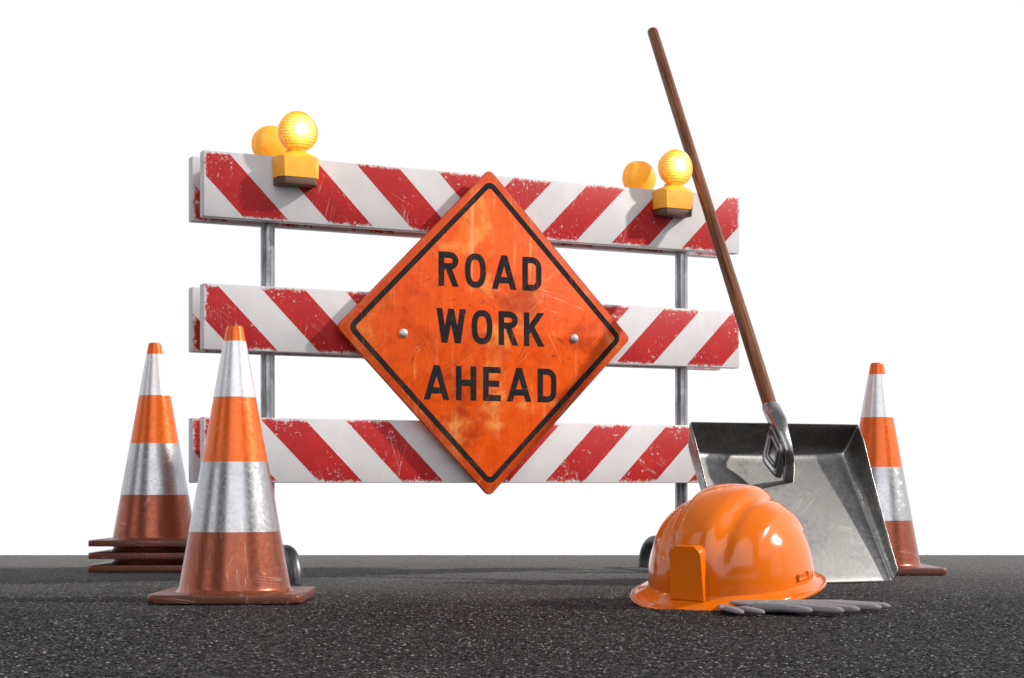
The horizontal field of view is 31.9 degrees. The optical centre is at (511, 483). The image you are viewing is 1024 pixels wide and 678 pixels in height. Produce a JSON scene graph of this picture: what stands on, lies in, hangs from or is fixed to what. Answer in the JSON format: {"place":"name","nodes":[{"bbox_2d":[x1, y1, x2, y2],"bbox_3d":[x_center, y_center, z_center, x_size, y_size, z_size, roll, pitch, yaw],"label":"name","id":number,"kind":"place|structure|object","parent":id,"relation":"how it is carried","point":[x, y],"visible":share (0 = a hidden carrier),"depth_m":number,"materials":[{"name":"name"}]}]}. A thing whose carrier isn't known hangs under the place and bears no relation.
{"place":"outdoors","nodes":[
{"label":"outdoors","id":0,"kind":"place"},
{"bbox_2d":[0,555,1023,677],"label":"ground","id":1,"kind":"structure","parent":0,"point":[450,616],"depth_m":3.78,"materials":[{"name":"black asphalt"}]},
{"bbox_2d":[88,559,183,570],"bbox_3d":[-1.258,-0.056,6.305,0.385,0.710,0.385,0,0,0],"label":"traffic cone","id":2,"kind":"object","parent":1,"relation":"on","point":[145,565],"visible":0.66,"depth_m":6.11,"materials":[{"name":"brown rubber"}]},
{"bbox_2d":[88,547,185,558],"bbox_3d":[-1.258,-0.099,6.305,0.385,0.710,0.385,0,0,0],"label":"traffic cone","id":3,"kind":"object","parent":2,"relation":"on","point":[146,553],"visible":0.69,"depth_m":6.11,"materials":[{"name":"orange plastic"}]},
{"bbox_2d":[88,343,191,546],"bbox_3d":[-1.258,-0.141,6.305,0.385,0.710,0.385,0,0,0],"label":"traffic cone","id":4,"kind":"object","parent":3,"relation":"on","point":[154,508],"visible":0.97,"depth_m":6.22,"materials":[{"name":"orange plastic"}]},
{"bbox_2d":[147,325,315,603],"bbox_3d":[-0.722,-0.056,4.665,0.385,0.710,0.385,0,0,0],"label":"traffic cone","id":5,"kind":"object","parent":1,"relation":"on","point":[234,552],"visible":1,"depth_m":4.58,"materials":[{"name":"orange plastic"}]},
{"bbox_2d":[189,150,738,584],"bbox_3d":[-0.101,-0.354,5.914,1.945,1.308,0.533,0,0,-27],"label":"barricade","id":6,"kind":"object","parent":1,"relation":"on","point":[267,315],"visible":0.59,"depth_m":5.71,"materials":[{"name":"paint"}]},
{"bbox_2d":[251,126,286,155],"bbox_3d":[-0.764,-1.030,5.700,0.136,0.226,0.069,0,0,-27],"label":"warning light","id":7,"kind":"object","parent":6,"relation":"attached to","point":[265,141],"visible":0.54,"depth_m":5.67,"materials":[{"name":"orange plastic"}]},
{"bbox_2d":[272,111,318,187],"bbox_3d":[-0.661,-1.030,5.499,0.136,0.226,0.069,0,0,-27],"label":"warning light","id":8,"kind":"object","parent":6,"relation":"attached to","point":[295,164],"visible":1,"depth_m":5.47,"materials":[{"name":"yellow plastic"}]},
{"bbox_2d":[337,171,627,493],"bbox_3d":[-0.082,-0.488,5.804,1.044,1.044,0.061,0,0,-27],"label":"road sign","id":9,"kind":"object","parent":6,"relation":"attached to","point":[483,333],"visible":1,"depth_m":5.78,"materials":[{"name":"metal"}]},
{"bbox_2d":[622,161,655,188],"bbox_3d":[0.452,-1.030,6.326,0.136,0.226,0.069,0,0,-27],"label":"warning light","id":10,"kind":"object","parent":6,"relation":"attached to","point":[639,174],"visible":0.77,"depth_m":6.30,"materials":[{"name":"orange plastic"}]},
{"bbox_2d":[652,149,692,217],"bbox_3d":[0.556,-1.030,6.125,0.136,0.226,0.069,0,0,-27],"label":"warning light","id":11,"kind":"object","parent":6,"relation":"attached to","point":[672,196],"visible":1,"depth_m":6.10,"materials":[{"name":"yellow plastic"}]},
{"bbox_2d":[630,483,826,610],"bbox_3d":[0.542,0.155,4.519,0.465,0.306,0.566,2,9,33],"label":"hard hat","id":12,"kind":"object","parent":1,"relation":"on","point":[714,547],"visible":0.96,"depth_m":4.37,"materials":[{"name":"orange plastic"}]},
{"bbox_2d":[718,604,764,614],"bbox_3d":[0.522,0.291,4.292,0.162,0.019,0.441,0,0,0],"label":"work glove","id":13,"kind":"object","parent":1,"relation":"on","point":[739,610],"visible":0.47,"depth_m":4.11,"materials":[{"name":"grey fabric"}]},
{"bbox_2d":[647,27,897,582],"bbox_3d":[0.642,-0.693,5.968,0.609,1.984,1.330,0,0,-23],"label":"shovel","id":14,"kind":"object","parent":1,"relation":"on","point":[817,481],"visible":0.77,"depth_m":5.56,"materials":[{"name":"metal"}]},
{"bbox_2d":[728,599,889,613],"bbox_3d":[0.661,0.289,4.218,0.410,0.028,0.249,0,0,25],"label":"work glove","id":15,"kind":"object","parent":1,"relation":"on","point":[803,606],"visible":0.92,"depth_m":4.15,"materials":[{"name":"grey fabric"}]},
{"bbox_2d":[859,363,946,574],"bbox_3d":[1.240,-0.056,6.085,0.385,0.710,0.385,0,0,-1],"label":"traffic cone","id":16,"kind":"object","parent":1,"relation":"on","point":[877,428],"visible":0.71,"depth_m":6.01,"materials":[{"name":"orange plastic"}]},
{"bbox_2d":[0,0,1023,554],"label":"sky","id":17,"kind":"structure","parent":0,"point":[871,152],"materials":[{"name":"white"}]}
]}

